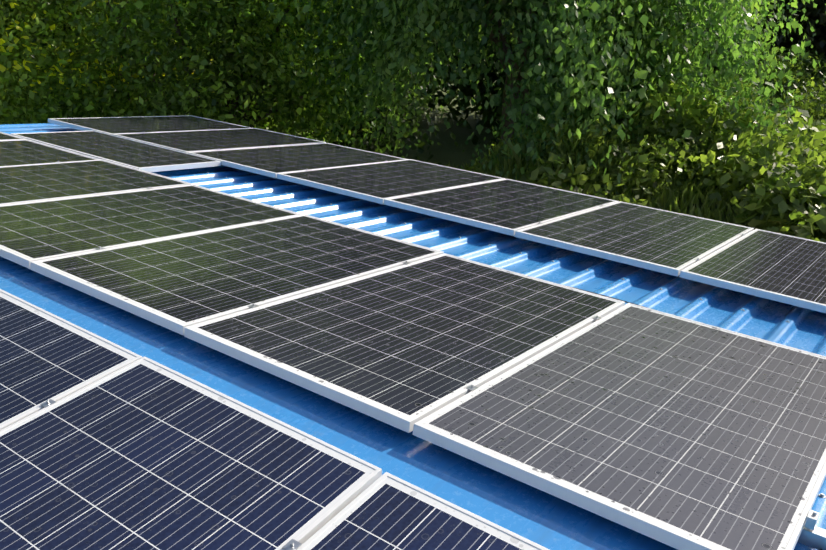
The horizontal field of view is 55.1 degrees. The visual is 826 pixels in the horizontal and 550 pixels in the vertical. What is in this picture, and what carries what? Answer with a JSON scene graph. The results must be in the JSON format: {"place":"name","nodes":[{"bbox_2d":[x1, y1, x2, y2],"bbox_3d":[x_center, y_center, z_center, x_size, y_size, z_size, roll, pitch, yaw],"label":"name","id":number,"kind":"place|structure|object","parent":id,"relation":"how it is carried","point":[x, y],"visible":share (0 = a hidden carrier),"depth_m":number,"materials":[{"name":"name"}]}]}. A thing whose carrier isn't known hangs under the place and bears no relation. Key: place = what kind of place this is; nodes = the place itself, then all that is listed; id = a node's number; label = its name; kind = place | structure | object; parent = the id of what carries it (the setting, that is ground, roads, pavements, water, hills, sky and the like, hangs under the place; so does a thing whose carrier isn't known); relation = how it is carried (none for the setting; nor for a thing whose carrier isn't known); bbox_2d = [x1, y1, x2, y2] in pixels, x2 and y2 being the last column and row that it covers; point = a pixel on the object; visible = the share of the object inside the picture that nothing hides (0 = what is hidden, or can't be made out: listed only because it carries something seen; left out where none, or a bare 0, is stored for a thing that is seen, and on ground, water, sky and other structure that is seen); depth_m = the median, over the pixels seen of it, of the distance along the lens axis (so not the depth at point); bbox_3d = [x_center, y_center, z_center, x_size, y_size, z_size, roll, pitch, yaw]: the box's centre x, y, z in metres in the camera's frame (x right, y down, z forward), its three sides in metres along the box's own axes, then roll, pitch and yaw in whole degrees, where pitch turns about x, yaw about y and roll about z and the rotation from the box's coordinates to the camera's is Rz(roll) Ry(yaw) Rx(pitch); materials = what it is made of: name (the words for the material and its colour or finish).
{"place":"outdoors","nodes":[
{"label":"outdoors","id":0,"kind":"place"},
{"bbox_2d":[268,49,824,223],"bbox_3d":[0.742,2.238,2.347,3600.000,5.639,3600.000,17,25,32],"label":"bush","id":1,"kind":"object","parent":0,"point":[451,152],"depth_m":28.69,"materials":[{"name":"green plant"}]},
{"bbox_2d":[0,0,177,122],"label":"tree","id":2,"kind":"object","parent":1,"relation":"on","point":[62,29],"visible":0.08,"depth_m":16.35,"materials":[{"name":"green plant"}]},
{"bbox_2d":[102,5,205,69],"bbox_3d":[-7.301,-15.223,27.736,16.966,23.220,17.689,17,25,32],"label":"tree","id":3,"kind":"object","parent":1,"relation":"on","point":[168,40],"depth_m":26.34,"materials":[{"name":"green plant"}]},
{"bbox_2d":[0,0,357,141],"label":"tree","id":4,"kind":"object","parent":1,"relation":"on","point":[19,94],"visible":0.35,"depth_m":13.42,"materials":[{"name":"green plant"}]},
{"bbox_2d":[21,0,432,146],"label":"tree","id":5,"kind":"object","parent":1,"relation":"on","point":[245,27],"visible":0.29,"depth_m":12.66,"materials":[{"name":"green plant"}]},
{"bbox_2d":[241,1,480,164],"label":"tree","id":6,"kind":"object","parent":1,"relation":"on","point":[372,145],"visible":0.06,"depth_m":22.76,"materials":[{"name":"green plant"}]},
{"bbox_2d":[395,26,494,122],"bbox_3d":[-1.133,-14.832,30.689,15.717,23.341,18.324,17,25,32],"label":"tree","id":7,"kind":"object","parent":1,"relation":"on","point":[431,103],"visible":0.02,"depth_m":31.57,"materials":[{"name":"green plant"}]},
{"bbox_2d":[416,0,618,144],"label":"tree","id":8,"kind":"object","parent":1,"relation":"on","point":[468,93],"visible":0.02,"depth_m":29.80,"materials":[{"name":"green plant"}]},
{"bbox_2d":[220,0,825,191],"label":"tree","id":9,"kind":"object","parent":1,"relation":"on","point":[557,42],"visible":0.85,"depth_m":10.94,"materials":[{"name":"green plant"}]},
{"bbox_2d":[428,58,825,239],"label":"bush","id":10,"kind":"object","parent":1,"relation":"on","point":[690,197],"depth_m":10.12,"materials":[{"name":"green plant"}]},
{"bbox_2d":[466,46,825,242],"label":"bank bushes","id":11,"kind":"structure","parent":1,"relation":"on","point":[790,195],"depth_m":9.91,"materials":[{"name":"green plant"}]},
{"bbox_2d":[598,0,825,80],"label":"tree","id":12,"kind":"object","parent":1,"relation":"on","point":[813,14],"visible":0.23,"depth_m":19.08,"materials":[{"name":"green plant"}]},
{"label":"building walls","id":13,"kind":"object","parent":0,"visible":0},
{"bbox_2d":[0,123,825,549],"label":"roof slope","id":14,"kind":"structure","parent":13,"relation":"on","point":[766,319],"depth_m":4.59,"materials":[{"name":"blue paint"}]},
{"bbox_2d":[0,132,26,140],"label":"panel","id":15,"kind":"object","parent":14,"relation":"on","point":[4,136],"visible":0.67,"depth_m":6.36,"materials":[{"name":"metal"}]},
{"bbox_2d":[48,115,250,134],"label":"panel","id":16,"kind":"object","parent":14,"relation":"on","point":[113,125],"visible":0.73,"depth_m":7.77,"materials":[{"name":"glass"}]},
{"bbox_2d":[0,184,302,268],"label":"panel","id":17,"kind":"object","parent":14,"relation":"on","point":[37,230],"visible":0.88,"depth_m":4.22,"materials":[{"name":"glass"}]},
{"bbox_2d":[277,159,505,203],"bbox_3d":[-0.116,-0.768,6.282,1.000,0.037,1.702,17,20,32],"label":"panel","id":18,"kind":"object","parent":14,"relation":"on","point":[379,182],"visible":0.9,"depth_m":6.10,"materials":[{"name":"glass"}]},
{"bbox_2d":[184,253,624,432],"bbox_3d":[0.078,0.172,3.240,1.000,0.037,1.702,16,20,32],"label":"panel","id":19,"kind":"object","parent":14,"relation":"on","point":[405,347],"visible":0.94,"depth_m":2.98,"materials":[{"name":"glass"}]},
{"bbox_2d":[28,126,825,497],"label":"roof screws","id":20,"kind":"object","parent":14,"relation":"on","point":[552,260],"visible":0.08,"depth_m":4.28,"materials":[{"name":"metal"}]},
{"bbox_2d":[565,285,653,309],"bbox_3d":[0.811,0.098,3.912,2.002,0.008,0.209,17,20,32],"label":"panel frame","id":21,"kind":"object","parent":14,"relation":"on","point":[608,296],"visible":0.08,"depth_m":3.92,"materials":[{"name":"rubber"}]},
{"bbox_2d":[412,303,825,549],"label":"panel","id":22,"kind":"object","parent":14,"relation":"on","point":[677,432],"visible":1,"depth_m":2.39,"materials":[{"name":"glass"}]},
{"bbox_2d":[515,201,753,276],"bbox_3d":[1.515,-0.282,5.197,1.000,0.036,1.702,17,20,32],"label":"panel","id":23,"kind":"object","parent":14,"relation":"on","point":[663,241],"visible":0.94,"depth_m":4.98,"materials":[{"name":"glass"}]},
{"bbox_2d":[679,229,825,312],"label":"panel","id":24,"kind":"object","parent":14,"relation":"on","point":[784,268],"visible":1,"depth_m":4.45,"materials":[{"name":"glass"}]},
{"bbox_2d":[797,525,825,549],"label":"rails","id":25,"kind":"object","parent":14,"relation":"on","point":[815,538],"depth_m":2.00,"materials":[{"name":"metal"}]},
{"bbox_2d":[0,139,100,166],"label":"panel","id":26,"kind":"object","parent":25,"relation":"on","point":[20,152],"visible":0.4,"depth_m":5.81,"materials":[{"name":"glass"}]},
{"bbox_2d":[0,159,191,204],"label":"panel","id":27,"kind":"object","parent":25,"relation":"on","point":[34,182],"visible":0.79,"depth_m":5.05,"materials":[{"name":"glass"}]},
{"bbox_2d":[11,130,220,171],"bbox_3d":[-2.408,-1.009,6.352,1.702,0.036,0.747,17,20,33],"label":"solar panel","id":28,"kind":"object","parent":25,"relation":"on","point":[128,152],"visible":0.9,"depth_m":6.24,"materials":[{"name":"glass"}]},
{"bbox_2d":[112,128,325,152],"bbox_3d":[-1.751,-1.255,7.366,1.000,0.036,1.702,17,20,32],"label":"panel","id":29,"kind":"object","parent":25,"relation":"on","point":[202,140],"visible":0.77,"depth_m":7.25,"materials":[{"name":"glass"}]},
{"bbox_2d":[30,214,443,334],"bbox_3d":[-0.736,-0.073,3.783,1.000,0.036,1.702,17,20,32],"label":"panel","id":30,"kind":"object","parent":25,"relation":"on","point":[177,284],"visible":0.92,"depth_m":3.56,"materials":[{"name":"glass"}]},
{"bbox_2d":[188,143,406,177],"bbox_3d":[-0.933,-1.009,6.825,1.000,0.037,1.702,17,20,32],"label":"panel","id":31,"kind":"object","parent":25,"relation":"on","point":[273,161],"visible":0.79,"depth_m":6.67,"materials":[{"name":"glass"}]},
{"bbox_2d":[56,161,818,529],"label":"clamps","id":32,"kind":"object","parent":25,"relation":"attached to","point":[812,519],"visible":0.96,"depth_m":2.02,"materials":[{"name":"metal"}]},
{"bbox_2d":[142,128,744,260],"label":"clamps","id":33,"kind":"object","parent":25,"relation":"attached to","point":[697,259],"visible":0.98,"depth_m":5.61,"materials":[{"name":"metal"}]},
{"bbox_2d":[384,179,618,235],"bbox_3d":[0.701,-0.525,5.740,1.000,0.039,1.702,16,20,33],"label":"panel","id":34,"kind":"object","parent":25,"relation":"on","point":[507,206],"visible":0.94,"depth_m":5.54,"materials":[{"name":"glass"}]},
{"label":"roof slope","id":35,"kind":"object","parent":13,"relation":"on","visible":0},
{"bbox_2d":[0,289,549,549],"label":"solar panels","id":36,"kind":"object","parent":35,"relation":"on","point":[105,444],"visible":1,"depth_m":2.08,"materials":[{"name":"glass"}]},
{"bbox_2d":[0,256,809,549],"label":"roof ridge cap","id":37,"kind":"object","parent":35,"relation":"on","point":[540,517],"visible":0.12,"depth_m":2.36,"materials":[{"name":"blue paint"}]}
]}

